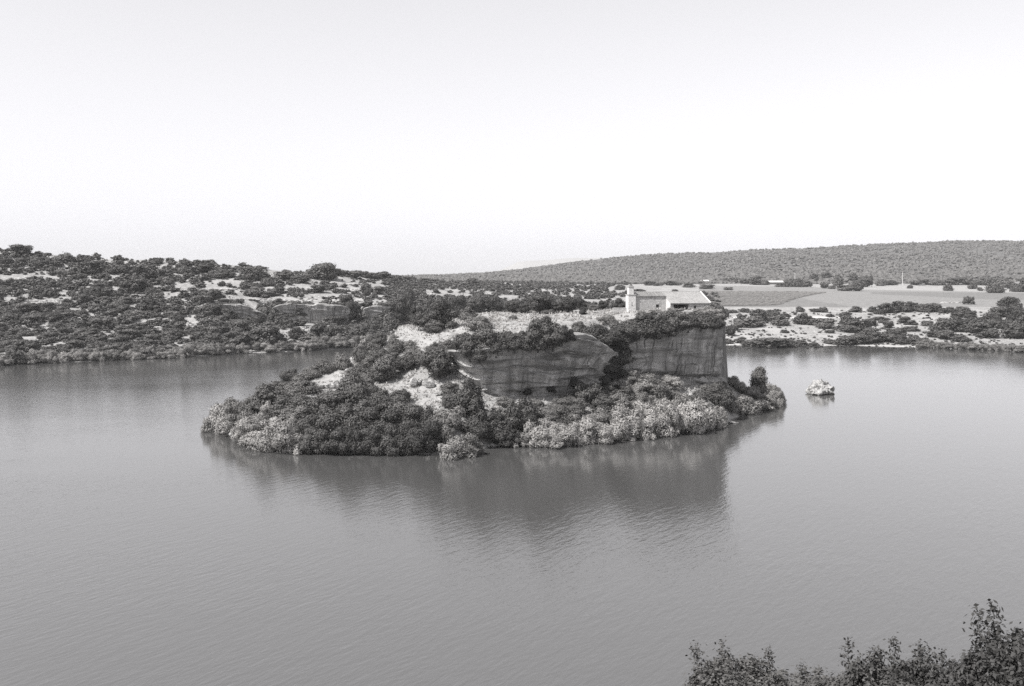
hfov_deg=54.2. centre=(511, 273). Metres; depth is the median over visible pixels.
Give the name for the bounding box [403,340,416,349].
scrub bush
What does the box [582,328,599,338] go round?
oak tree
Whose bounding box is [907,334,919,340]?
shore shrub
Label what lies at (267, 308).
hill shrub
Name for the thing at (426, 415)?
oak tree
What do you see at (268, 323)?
hill shrub
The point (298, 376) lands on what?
scrub bush
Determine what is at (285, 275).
hill shrub
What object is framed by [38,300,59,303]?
limestone ledge
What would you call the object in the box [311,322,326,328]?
hill shrub
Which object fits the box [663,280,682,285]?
bush
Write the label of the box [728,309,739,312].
shore shrub
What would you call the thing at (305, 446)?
oak tree
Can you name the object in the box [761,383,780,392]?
willow bush
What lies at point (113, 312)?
hill shrub
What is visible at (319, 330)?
hill shrub
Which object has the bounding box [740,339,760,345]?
shore shrub
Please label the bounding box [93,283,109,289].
hill shrub
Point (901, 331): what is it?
shore shrub
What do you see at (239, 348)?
shore willow
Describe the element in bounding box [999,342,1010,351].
shore willow
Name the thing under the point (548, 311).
scrub bush
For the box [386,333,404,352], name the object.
scrub bush
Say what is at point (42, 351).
shore willow
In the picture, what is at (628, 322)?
oak tree
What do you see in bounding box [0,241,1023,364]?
hillside
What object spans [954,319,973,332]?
shore shrub
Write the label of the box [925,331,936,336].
shore shrub
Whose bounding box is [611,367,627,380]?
oak tree
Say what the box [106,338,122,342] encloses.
hill shrub
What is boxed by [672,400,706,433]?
willow bush
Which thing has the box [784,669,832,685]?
bank bush
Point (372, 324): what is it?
hill shrub
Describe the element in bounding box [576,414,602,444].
willow bush
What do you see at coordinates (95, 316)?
hill shrub
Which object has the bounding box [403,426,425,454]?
oak tree
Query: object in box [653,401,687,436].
willow bush
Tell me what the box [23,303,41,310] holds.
hill shrub
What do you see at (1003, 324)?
shore shrub
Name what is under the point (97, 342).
hill shrub
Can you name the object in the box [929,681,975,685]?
bank bush
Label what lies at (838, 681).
bank bush
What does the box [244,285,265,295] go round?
hill shrub
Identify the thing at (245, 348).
shore willow
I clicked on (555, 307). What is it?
oak tree
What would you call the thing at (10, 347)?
hill shrub
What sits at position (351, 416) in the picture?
oak tree
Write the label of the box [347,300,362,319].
hill shrub
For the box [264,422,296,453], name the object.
willow bush
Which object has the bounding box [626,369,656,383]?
willow bush
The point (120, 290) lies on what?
hill shrub
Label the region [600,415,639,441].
willow bush
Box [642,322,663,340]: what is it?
oak tree
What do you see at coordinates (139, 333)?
hill shrub
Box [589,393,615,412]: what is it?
scrub bush
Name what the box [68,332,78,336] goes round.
hill shrub
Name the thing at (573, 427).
willow bush
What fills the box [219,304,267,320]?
cliff
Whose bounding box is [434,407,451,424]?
willow bush
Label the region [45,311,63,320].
hill shrub
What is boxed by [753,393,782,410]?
willow bush
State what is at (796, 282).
field tree
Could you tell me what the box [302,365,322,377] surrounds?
scrub bush
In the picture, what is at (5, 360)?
shore willow
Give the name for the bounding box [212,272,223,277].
hill shrub
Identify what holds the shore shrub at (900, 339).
on the hillside
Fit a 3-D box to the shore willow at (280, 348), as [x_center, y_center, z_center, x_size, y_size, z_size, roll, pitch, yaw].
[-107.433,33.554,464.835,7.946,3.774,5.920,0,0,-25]
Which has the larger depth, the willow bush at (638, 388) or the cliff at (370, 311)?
the cliff at (370, 311)
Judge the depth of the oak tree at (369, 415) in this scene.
204.87 m
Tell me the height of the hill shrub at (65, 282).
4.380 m
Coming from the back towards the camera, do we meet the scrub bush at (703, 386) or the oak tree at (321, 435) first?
the scrub bush at (703, 386)
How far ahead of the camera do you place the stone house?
272.20 m
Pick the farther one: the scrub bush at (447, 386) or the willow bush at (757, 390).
the willow bush at (757, 390)
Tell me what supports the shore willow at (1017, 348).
on the hillside
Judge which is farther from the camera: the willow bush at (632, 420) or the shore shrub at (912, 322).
the shore shrub at (912, 322)
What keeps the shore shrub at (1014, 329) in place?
on the hillside
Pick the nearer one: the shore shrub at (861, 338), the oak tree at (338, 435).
the oak tree at (338, 435)
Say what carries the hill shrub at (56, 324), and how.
on the hillside
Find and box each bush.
[200,414,216,432]
[206,403,237,434]
[207,399,238,419]
[217,414,239,434]
[218,396,242,416]
[226,410,255,427]
[230,415,250,441]
[237,428,263,448]
[238,394,264,413]
[241,413,272,434]
[244,381,291,405]
[250,421,278,451]
[258,400,275,416]
[258,416,285,430]
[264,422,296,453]
[265,395,297,415]
[271,380,291,390]
[275,367,297,380]
[275,415,300,432]
[276,383,300,397]
[276,404,310,422]
[279,433,303,454]
[287,379,328,395]
[287,393,315,412]
[289,372,310,381]
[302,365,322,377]
[314,358,337,372]
[333,351,353,369]
[346,361,367,377]
[351,342,369,362]
[359,367,374,380]
[360,375,375,387]
[361,336,384,349]
[362,355,375,367]
[367,345,385,357]
[367,384,393,396]
[368,354,401,380]
[370,331,386,346]
[377,393,397,417]
[378,347,399,359]
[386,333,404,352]
[389,388,411,403]
[389,400,421,413]
[395,353,416,369]
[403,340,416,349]
[404,346,420,358]
[414,350,426,363]
[420,409,448,425]
[422,319,445,332]
[422,341,436,351]
[430,403,471,429]
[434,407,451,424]
[435,345,449,352]
[436,435,478,460]
[437,391,456,406]
[439,380,460,393]
[440,424,455,443]
[442,338,452,349]
[457,307,477,320]
[459,432,484,457]
[460,315,494,329]
[488,406,507,414]
[495,396,515,406]
[508,315,517,318]
[513,433,533,448]
[523,420,557,448]
[530,398,546,406]
[536,406,558,418]
[537,409,564,423]
[537,416,569,430]
[541,428,577,448]
[542,309,555,313]
[542,398,578,411]
[548,423,570,428]
[556,392,575,398]
[556,404,583,424]
[562,421,586,446]
[568,320,586,332]
[568,396,590,412]
[568,412,596,425]
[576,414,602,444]
[582,407,611,423]
[587,303,598,309]
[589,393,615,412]
[592,420,620,444]
[596,314,619,323]
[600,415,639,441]
[601,385,616,395]
[606,291,615,297]
[607,376,632,388]
[607,402,630,417]
[610,392,633,408]
[610,407,645,439]
[614,284,624,289]
[615,385,636,400]
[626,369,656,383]
[628,400,657,417]
[631,378,659,391]
[631,385,641,399]
[631,391,652,404]
[638,408,679,440]
[643,280,655,285]
[646,309,666,312]
[647,396,674,408]
[648,377,661,384]
[649,382,674,400]
[649,394,661,405]
[653,282,664,285]
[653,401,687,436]
[658,374,683,388]
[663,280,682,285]
[667,307,684,310]
[668,392,692,406]
[671,391,690,401]
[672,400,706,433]
[681,283,697,287]
[681,636,784,685]
[688,403,717,433]
[690,389,710,401]
[692,396,710,407]
[697,306,725,317]
[699,284,716,288]
[699,384,710,390]
[700,380,735,400]
[707,405,725,428]
[714,656,833,685]
[716,406,728,425]
[717,670,803,685]
[727,376,742,388]
[727,399,746,413]
[733,381,757,394]
[737,394,765,415]
[749,385,763,398]
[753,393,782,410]
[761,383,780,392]
[763,385,786,406]
[775,658,833,683]
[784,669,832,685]
[823,665,861,685]
[835,637,936,685]
[857,677,915,685]
[878,669,955,685]
[882,632,957,685]
[921,656,963,684]
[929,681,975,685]
[944,631,1023,685]
[948,599,1023,685]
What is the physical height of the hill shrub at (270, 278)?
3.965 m
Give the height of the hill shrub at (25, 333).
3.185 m
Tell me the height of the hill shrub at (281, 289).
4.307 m
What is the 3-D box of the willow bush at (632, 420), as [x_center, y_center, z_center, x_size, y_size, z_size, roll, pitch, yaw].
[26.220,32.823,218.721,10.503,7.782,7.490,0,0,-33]
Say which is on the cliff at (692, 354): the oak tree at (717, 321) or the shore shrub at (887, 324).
the oak tree at (717, 321)
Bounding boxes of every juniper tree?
[720,306,727,320]
[747,366,769,393]
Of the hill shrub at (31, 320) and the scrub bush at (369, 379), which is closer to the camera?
the scrub bush at (369, 379)
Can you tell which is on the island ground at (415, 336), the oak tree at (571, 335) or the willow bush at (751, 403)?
the willow bush at (751, 403)
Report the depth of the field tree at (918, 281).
1291.68 m
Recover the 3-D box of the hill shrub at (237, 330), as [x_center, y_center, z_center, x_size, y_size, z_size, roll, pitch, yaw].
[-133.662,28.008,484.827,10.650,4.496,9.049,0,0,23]
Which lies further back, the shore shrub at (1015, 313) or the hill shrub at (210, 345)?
the shore shrub at (1015, 313)
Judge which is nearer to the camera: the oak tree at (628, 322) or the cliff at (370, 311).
the oak tree at (628, 322)
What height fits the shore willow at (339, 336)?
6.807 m
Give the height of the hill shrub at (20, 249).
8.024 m
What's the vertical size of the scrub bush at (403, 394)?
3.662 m
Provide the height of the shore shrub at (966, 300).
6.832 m
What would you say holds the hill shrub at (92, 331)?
on the hillside
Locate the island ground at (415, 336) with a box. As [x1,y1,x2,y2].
[227,309,748,454]
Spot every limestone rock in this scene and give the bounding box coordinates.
[312,381,339,388]
[409,377,441,387]
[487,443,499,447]
[686,377,714,383]
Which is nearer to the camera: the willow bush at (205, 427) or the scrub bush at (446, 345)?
the willow bush at (205, 427)
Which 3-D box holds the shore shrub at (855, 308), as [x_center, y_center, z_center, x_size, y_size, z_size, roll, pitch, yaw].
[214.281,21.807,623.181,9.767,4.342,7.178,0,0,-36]
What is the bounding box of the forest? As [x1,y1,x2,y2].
[393,239,1023,283]
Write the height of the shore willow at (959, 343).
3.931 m
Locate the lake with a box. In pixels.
[0,345,1023,685]
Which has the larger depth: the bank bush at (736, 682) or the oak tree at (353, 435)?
the oak tree at (353, 435)
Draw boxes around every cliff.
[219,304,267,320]
[273,303,349,323]
[363,306,394,319]
[447,332,618,396]
[619,325,726,379]
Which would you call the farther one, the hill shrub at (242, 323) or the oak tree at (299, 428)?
the hill shrub at (242, 323)
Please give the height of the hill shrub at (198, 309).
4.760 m
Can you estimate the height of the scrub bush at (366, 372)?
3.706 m
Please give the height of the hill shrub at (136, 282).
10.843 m
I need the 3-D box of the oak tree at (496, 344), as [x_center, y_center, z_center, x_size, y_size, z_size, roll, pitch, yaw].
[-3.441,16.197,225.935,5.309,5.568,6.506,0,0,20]
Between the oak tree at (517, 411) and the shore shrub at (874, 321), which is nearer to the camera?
the oak tree at (517, 411)
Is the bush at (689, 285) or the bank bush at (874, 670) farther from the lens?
the bush at (689, 285)
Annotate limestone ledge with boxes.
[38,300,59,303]
[239,297,266,300]
[260,299,287,301]
[288,299,312,301]
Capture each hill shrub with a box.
[0,255,11,263]
[0,286,17,290]
[0,306,12,310]
[0,310,11,313]
[0,314,18,324]
[0,322,12,330]
[0,340,11,346]
[3,279,11,285]
[3,344,18,352]
[5,350,34,364]
[6,328,22,333]
[7,243,32,254]
[8,333,22,339]
[11,339,28,341]
[11,341,24,351]
[13,302,32,310]
[14,256,29,262]
[16,330,33,335]
[17,339,39,351]
[19,314,40,325]
[23,255,52,265]
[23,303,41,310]
[25,275,38,280]
[34,287,43,293]
[36,312,48,318]
[39,302,54,308]
[40,332,61,338]
[41,346,55,349]
[44,336,56,342]
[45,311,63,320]
[45,321,63,328]
[49,252,75,262]
[56,269,71,276]
[56,305,70,310]
[58,326,73,333]
[58,348,69,353]
[59,309,75,317]
[60,280,72,285]
[61,298,76,305]
[62,345,76,351]
[66,340,82,347]
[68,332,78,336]
[72,320,87,327]
[72,336,84,340]
[73,328,87,332]
[74,309,89,314]
[77,288,93,297]
[78,260,102,274]
[79,293,91,301]
[85,328,102,334]
[85,348,94,352]
[87,303,101,309]
[87,317,115,329]
[88,315,101,318]
[89,287,105,296]
[91,333,101,338]
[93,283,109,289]
[93,340,106,345]
[95,334,108,341]
[96,342,107,347]
[97,296,110,302]
[97,347,107,351]
[99,289,120,296]
[103,344,119,349]
[106,309,118,315]
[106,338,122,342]
[107,259,131,272]
[107,302,121,310]
[108,299,125,304]
[113,325,132,331]
[114,328,138,339]
[115,335,129,341]
[116,304,130,313]
[117,273,147,290]
[117,288,129,293]
[118,346,128,352]
[119,297,136,302]
[121,342,136,348]
[123,310,134,314]
[130,261,167,279]
[131,310,145,317]
[134,322,150,328]
[135,327,149,334]
[135,329,144,336]
[136,296,155,310]
[139,349,154,355]
[143,340,159,345]
[145,287,158,292]
[145,334,159,339]
[150,257,163,263]
[152,302,165,309]
[153,292,164,297]
[155,339,170,346]
[160,276,174,283]
[160,345,176,350]
[161,328,175,333]
[164,329,183,340]
[166,311,179,318]
[168,306,178,310]
[168,319,176,325]
[170,315,187,322]
[172,321,185,328]
[177,258,194,273]
[184,328,198,334]
[189,330,204,340]
[192,306,205,313]
[194,262,213,271]
[196,334,222,343]
[197,289,208,294]
[198,319,213,324]
[199,293,205,301]
[199,325,207,331]
[200,342,215,352]
[201,303,211,310]
[203,288,223,302]
[203,321,227,330]
[205,303,221,314]
[206,325,221,334]
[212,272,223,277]
[215,269,236,277]
[215,299,227,302]
[215,302,227,305]
[215,315,226,320]
[219,308,240,319]
[219,326,231,331]
[223,332,247,344]
[227,299,242,303]
[228,319,251,330]
[228,328,246,332]
[237,266,273,279]
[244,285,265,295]
[244,333,253,341]
[247,314,265,323]
[249,282,262,287]
[250,325,287,343]
[256,303,264,310]
[257,301,277,318]
[259,278,275,285]
[263,277,274,281]
[263,322,274,325]
[267,287,280,295]
[267,311,291,324]
[272,297,285,303]
[273,271,296,280]
[278,287,284,293]
[279,340,294,347]
[283,318,297,327]
[286,326,304,338]
[287,275,314,282]
[287,300,300,303]
[288,287,295,293]
[292,307,307,315]
[293,317,307,325]
[299,269,317,278]
[299,336,311,341]
[305,332,315,336]
[308,325,330,338]
[309,262,337,279]
[310,285,326,292]
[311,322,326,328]
[318,315,341,324]
[326,325,341,336]
[334,268,341,275]
[336,315,348,324]
[338,294,354,305]
[340,270,348,275]
[344,300,355,321]
[347,270,362,277]
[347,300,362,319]
[347,322,367,335]
[359,299,373,306]
[360,282,373,295]
[362,271,368,277]
[363,319,381,329]
[367,272,379,278]
[370,313,384,324]
[373,286,387,293]
[377,271,395,278]
[377,301,393,315]
[380,311,399,330]
[392,275,403,279]
[416,278,430,280]
[467,278,478,284]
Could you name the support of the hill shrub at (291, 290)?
on the hillside
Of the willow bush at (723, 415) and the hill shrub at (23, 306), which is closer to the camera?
the willow bush at (723, 415)
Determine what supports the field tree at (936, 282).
on the hillside
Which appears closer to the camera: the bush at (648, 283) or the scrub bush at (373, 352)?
the scrub bush at (373, 352)
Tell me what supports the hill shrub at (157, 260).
on the hillside
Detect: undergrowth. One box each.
[0,248,422,359]
[725,308,1022,348]
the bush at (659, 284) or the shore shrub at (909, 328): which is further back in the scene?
the bush at (659, 284)
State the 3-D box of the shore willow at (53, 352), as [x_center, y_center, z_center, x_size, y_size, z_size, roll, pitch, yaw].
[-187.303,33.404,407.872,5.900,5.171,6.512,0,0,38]
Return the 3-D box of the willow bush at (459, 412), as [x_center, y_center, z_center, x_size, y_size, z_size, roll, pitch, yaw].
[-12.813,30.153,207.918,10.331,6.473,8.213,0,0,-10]
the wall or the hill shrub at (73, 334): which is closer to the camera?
the wall
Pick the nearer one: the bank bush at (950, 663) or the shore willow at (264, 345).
the bank bush at (950, 663)
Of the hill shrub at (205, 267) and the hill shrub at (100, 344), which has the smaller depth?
the hill shrub at (100, 344)
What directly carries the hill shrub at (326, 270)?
on the hillside
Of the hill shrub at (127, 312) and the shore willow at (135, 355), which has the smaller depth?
the shore willow at (135, 355)
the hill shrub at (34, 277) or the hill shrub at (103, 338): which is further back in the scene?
the hill shrub at (34, 277)
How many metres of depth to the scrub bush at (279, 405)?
216.61 m
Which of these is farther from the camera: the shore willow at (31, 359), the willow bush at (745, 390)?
the shore willow at (31, 359)
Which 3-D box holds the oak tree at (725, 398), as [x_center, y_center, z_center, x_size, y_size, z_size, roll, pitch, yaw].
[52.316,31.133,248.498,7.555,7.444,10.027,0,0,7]
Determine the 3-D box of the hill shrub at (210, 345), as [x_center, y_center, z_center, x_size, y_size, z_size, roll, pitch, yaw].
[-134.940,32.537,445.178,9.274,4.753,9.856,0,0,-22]
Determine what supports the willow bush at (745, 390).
on the island ground at (415, 336)
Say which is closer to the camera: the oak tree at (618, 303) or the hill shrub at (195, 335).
the oak tree at (618, 303)
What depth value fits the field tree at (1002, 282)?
1150.49 m
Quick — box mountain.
[491,258,603,271]
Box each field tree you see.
[728,277,740,282]
[739,278,748,283]
[746,275,762,284]
[761,280,770,284]
[774,283,785,286]
[783,280,790,286]
[788,278,803,286]
[802,280,812,286]
[808,273,818,280]
[820,283,828,287]
[821,272,833,277]
[827,285,835,288]
[831,274,844,285]
[836,285,857,290]
[847,273,857,280]
[848,280,866,290]
[856,276,873,286]
[874,280,886,285]
[884,280,898,284]
[908,278,929,284]
[924,279,944,284]
[943,277,963,284]
[943,283,954,290]
[957,276,973,284]
[967,280,977,288]
[973,276,992,284]
[984,283,1006,292]
[986,275,1014,283]
[993,277,1015,288]
[1008,282,1023,291]
[1018,277,1023,289]
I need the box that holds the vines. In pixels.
[700,290,825,305]
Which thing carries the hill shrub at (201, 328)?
on the hillside
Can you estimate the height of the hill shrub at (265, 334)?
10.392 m
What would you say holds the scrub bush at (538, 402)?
on the island ground at (415, 336)
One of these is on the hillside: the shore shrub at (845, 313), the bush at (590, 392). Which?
the shore shrub at (845, 313)
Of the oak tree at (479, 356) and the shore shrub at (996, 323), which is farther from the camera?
the shore shrub at (996, 323)
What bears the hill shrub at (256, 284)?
on the hillside
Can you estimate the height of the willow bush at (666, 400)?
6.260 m
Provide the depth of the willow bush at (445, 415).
205.14 m
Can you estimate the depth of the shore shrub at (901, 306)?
617.32 m
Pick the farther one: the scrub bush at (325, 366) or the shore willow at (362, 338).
the shore willow at (362, 338)
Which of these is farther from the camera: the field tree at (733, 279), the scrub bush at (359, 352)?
the field tree at (733, 279)
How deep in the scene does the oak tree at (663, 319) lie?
247.09 m
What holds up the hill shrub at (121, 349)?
on the hillside
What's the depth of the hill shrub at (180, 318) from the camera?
509.95 m
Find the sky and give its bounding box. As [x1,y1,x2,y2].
[0,0,1023,274]
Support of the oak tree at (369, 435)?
on the island ground at (415, 336)
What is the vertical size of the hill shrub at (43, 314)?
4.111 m
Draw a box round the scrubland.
[382,277,722,312]
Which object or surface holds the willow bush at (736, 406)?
on the island ground at (415, 336)
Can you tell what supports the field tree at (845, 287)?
on the hillside
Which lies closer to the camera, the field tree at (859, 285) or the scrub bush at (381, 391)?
the scrub bush at (381, 391)
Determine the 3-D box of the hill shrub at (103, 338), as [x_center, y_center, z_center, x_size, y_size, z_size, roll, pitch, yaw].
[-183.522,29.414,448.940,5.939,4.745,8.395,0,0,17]
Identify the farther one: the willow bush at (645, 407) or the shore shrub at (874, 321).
the shore shrub at (874, 321)
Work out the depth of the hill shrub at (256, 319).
525.43 m
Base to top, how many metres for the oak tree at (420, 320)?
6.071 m
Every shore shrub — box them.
[725,325,735,334]
[726,338,733,343]
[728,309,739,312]
[728,315,765,326]
[728,323,744,328]
[734,313,746,320]
[734,336,746,342]
[738,308,751,312]
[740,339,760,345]
[749,309,769,320]
[752,337,794,347]
[767,311,781,319]
[769,314,790,325]
[784,339,803,346]
[792,313,810,324]
[795,306,804,311]
[796,340,806,343]
[806,342,818,345]
[807,317,818,324]
[814,318,836,328]
[819,307,827,312]
[823,339,835,343]
[825,313,836,316]
[833,335,856,344]
[835,318,873,332]
[838,312,852,315]
[839,315,851,323]
[847,306,862,311]
[847,333,870,343]
[858,327,881,335]
[866,306,875,311]
[866,318,879,324]
[867,331,882,343]
[872,309,884,313]
[872,316,891,319]
[876,302,900,312]
[878,333,894,340]
[883,321,893,327]
[885,328,908,334]
[891,301,913,312]
[892,334,909,343]
[897,316,912,322]
[900,326,920,331]
[905,301,918,310]
[906,320,918,324]
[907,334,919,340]
[909,337,929,344]
[915,303,934,312]
[920,320,933,325]
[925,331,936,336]
[927,318,962,330]
[929,303,941,311]
[935,329,956,338]
[936,308,948,312]
[946,306,954,312]
[950,312,965,319]
[950,334,972,341]
[953,306,974,313]
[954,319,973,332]
[962,296,974,303]
[963,310,977,317]
[966,317,986,321]
[966,321,997,332]
[975,328,999,337]
[981,311,1003,324]
[987,305,1011,316]
[987,318,1003,327]
[996,296,1020,306]
[998,320,1011,330]
[998,320,1023,338]
[1005,307,1023,320]
[1008,302,1023,313]
[1012,314,1023,321]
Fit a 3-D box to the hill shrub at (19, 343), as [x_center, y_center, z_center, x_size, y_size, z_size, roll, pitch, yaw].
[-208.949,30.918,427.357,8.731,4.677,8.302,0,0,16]
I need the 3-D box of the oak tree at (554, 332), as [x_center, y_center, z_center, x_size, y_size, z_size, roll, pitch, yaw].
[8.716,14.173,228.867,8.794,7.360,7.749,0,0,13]
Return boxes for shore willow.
[0,354,13,364]
[22,351,43,363]
[36,349,45,354]
[39,354,58,362]
[47,350,57,357]
[56,351,70,362]
[70,348,87,360]
[88,348,105,361]
[98,350,116,360]
[112,349,125,359]
[124,350,141,359]
[132,344,144,351]
[141,349,160,358]
[150,344,166,351]
[159,351,175,358]
[172,345,194,357]
[183,342,195,354]
[196,345,207,353]
[200,348,211,353]
[208,344,226,354]
[209,343,224,354]
[224,344,231,352]
[230,342,240,351]
[234,342,249,353]
[252,342,262,349]
[258,342,274,349]
[260,345,279,352]
[271,340,281,346]
[277,343,285,349]
[281,341,292,349]
[290,342,301,349]
[298,340,315,351]
[299,340,319,350]
[311,335,333,347]
[329,333,347,346]
[329,337,348,346]
[349,335,359,346]
[358,336,365,345]
[915,341,925,347]
[919,339,935,347]
[930,341,939,347]
[940,342,953,348]
[953,342,965,348]
[958,341,973,348]
[965,343,979,349]
[978,342,992,350]
[984,343,999,350]
[993,344,1001,350]
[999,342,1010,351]
[1006,343,1014,351]
[1011,345,1023,351]
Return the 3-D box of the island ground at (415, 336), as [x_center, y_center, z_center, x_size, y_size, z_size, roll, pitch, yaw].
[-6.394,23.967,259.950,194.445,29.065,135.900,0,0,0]
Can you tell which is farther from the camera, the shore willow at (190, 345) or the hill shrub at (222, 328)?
the hill shrub at (222, 328)
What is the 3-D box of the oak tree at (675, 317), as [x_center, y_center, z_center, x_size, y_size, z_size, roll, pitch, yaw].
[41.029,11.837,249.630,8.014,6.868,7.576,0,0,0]
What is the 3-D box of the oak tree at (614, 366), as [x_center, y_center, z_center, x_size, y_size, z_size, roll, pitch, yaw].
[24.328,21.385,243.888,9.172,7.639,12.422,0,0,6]
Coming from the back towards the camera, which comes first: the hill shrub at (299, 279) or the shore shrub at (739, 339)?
the hill shrub at (299, 279)
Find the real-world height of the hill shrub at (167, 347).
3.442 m
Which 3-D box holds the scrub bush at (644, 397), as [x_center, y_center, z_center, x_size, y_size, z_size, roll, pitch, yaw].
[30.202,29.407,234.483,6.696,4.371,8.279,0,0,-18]
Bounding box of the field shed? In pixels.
[769,281,782,284]
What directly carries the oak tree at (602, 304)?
on the island ground at (415, 336)
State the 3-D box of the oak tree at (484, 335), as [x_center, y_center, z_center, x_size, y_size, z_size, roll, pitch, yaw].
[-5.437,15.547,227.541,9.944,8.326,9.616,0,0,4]
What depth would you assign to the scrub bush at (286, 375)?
337.56 m
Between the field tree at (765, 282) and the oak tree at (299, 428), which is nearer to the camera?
the oak tree at (299, 428)
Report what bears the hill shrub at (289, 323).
on the hillside
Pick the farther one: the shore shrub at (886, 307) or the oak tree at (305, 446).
the shore shrub at (886, 307)
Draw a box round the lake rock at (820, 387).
[805,379,834,395]
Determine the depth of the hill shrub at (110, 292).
560.53 m
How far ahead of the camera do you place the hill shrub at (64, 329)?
470.75 m
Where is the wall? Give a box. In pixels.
[613,308,626,312]
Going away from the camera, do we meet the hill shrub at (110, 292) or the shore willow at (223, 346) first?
the shore willow at (223, 346)
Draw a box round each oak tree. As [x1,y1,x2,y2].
[294,419,312,435]
[298,425,322,454]
[299,411,327,431]
[309,388,339,412]
[309,428,337,453]
[313,403,344,431]
[323,425,349,454]
[326,370,373,407]
[340,400,368,429]
[345,424,362,454]
[352,392,384,414]
[353,424,384,455]
[354,406,391,429]
[368,422,404,455]
[371,408,413,433]
[388,424,413,456]
[391,308,403,319]
[392,288,417,320]
[395,401,426,427]
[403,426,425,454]
[404,306,422,324]
[410,310,444,330]
[413,347,456,378]
[418,420,445,453]
[419,404,443,427]
[421,298,434,313]
[430,296,461,328]
[443,375,485,416]
[447,333,478,362]
[449,293,466,310]
[458,409,495,439]
[465,295,486,309]
[468,346,486,362]
[471,325,508,356]
[482,293,502,309]
[483,410,518,443]
[487,334,505,357]
[492,297,508,310]
[494,330,516,351]
[496,429,522,446]
[502,396,540,430]
[503,300,524,311]
[504,330,527,353]
[517,303,530,312]
[517,332,533,351]
[520,330,541,352]
[520,412,538,431]
[523,389,532,394]
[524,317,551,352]
[525,291,556,312]
[531,321,568,351]
[541,315,559,325]
[546,386,555,392]
[551,302,566,311]
[554,325,568,346]
[557,296,577,311]
[564,329,576,340]
[569,376,578,388]
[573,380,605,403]
[577,298,591,309]
[578,307,587,314]
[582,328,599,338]
[585,322,616,349]
[598,300,608,308]
[598,371,612,387]
[602,328,630,349]
[604,346,626,375]
[608,321,626,329]
[611,323,638,343]
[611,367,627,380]
[612,298,625,307]
[619,345,637,364]
[620,324,639,342]
[622,320,644,337]
[632,312,665,338]
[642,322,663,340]
[653,314,677,334]
[662,309,693,333]
[662,326,677,337]
[682,315,698,332]
[692,311,725,330]
[709,388,737,410]
[712,315,720,331]
[719,319,726,328]
[720,381,732,389]
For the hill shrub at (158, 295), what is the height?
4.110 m
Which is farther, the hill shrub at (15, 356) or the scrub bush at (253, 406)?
the hill shrub at (15, 356)
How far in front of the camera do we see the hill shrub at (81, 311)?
524.20 m
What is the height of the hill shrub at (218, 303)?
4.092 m
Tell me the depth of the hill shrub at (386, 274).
746.02 m
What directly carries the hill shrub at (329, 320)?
on the hillside
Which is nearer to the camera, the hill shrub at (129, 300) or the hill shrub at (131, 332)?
the hill shrub at (131, 332)
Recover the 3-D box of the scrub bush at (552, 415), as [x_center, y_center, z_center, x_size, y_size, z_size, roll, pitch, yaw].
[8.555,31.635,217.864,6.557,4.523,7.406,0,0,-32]
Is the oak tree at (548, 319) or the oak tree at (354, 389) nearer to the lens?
the oak tree at (354, 389)
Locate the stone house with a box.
[625,286,710,311]
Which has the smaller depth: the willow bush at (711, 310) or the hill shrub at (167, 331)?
the willow bush at (711, 310)
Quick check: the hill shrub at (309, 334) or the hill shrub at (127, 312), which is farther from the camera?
the hill shrub at (127, 312)
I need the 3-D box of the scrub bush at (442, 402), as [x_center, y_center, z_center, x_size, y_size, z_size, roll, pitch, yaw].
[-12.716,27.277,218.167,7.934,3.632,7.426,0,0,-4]
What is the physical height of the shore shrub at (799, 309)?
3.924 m
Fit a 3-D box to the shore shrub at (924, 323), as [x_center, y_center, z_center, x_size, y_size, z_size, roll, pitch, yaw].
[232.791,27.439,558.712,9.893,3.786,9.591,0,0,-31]
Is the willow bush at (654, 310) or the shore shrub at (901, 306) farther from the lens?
the shore shrub at (901, 306)
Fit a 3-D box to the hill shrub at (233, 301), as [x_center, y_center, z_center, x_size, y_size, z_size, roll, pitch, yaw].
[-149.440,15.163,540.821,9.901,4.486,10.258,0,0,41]
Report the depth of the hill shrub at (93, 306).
532.07 m
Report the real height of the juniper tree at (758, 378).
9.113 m
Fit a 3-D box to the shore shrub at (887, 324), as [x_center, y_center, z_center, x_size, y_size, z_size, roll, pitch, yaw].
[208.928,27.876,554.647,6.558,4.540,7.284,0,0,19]
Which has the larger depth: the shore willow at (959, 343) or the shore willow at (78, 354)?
the shore willow at (959, 343)
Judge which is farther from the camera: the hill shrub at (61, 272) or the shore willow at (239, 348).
the hill shrub at (61, 272)
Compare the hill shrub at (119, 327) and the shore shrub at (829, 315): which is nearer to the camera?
the hill shrub at (119, 327)
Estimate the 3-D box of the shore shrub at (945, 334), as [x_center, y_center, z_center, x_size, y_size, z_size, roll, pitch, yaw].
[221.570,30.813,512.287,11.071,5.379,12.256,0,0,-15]
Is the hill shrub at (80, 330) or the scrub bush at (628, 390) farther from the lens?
the hill shrub at (80, 330)
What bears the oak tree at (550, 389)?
on the cliff at (585, 358)
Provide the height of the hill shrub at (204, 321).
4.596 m
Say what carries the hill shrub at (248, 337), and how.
on the hillside
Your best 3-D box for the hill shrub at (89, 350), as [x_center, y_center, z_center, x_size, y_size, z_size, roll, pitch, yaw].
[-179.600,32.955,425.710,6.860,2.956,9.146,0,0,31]
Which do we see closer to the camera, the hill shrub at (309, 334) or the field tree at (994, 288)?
the hill shrub at (309, 334)
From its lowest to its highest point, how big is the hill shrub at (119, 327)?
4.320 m
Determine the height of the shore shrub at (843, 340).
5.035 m
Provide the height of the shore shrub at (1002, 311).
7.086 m

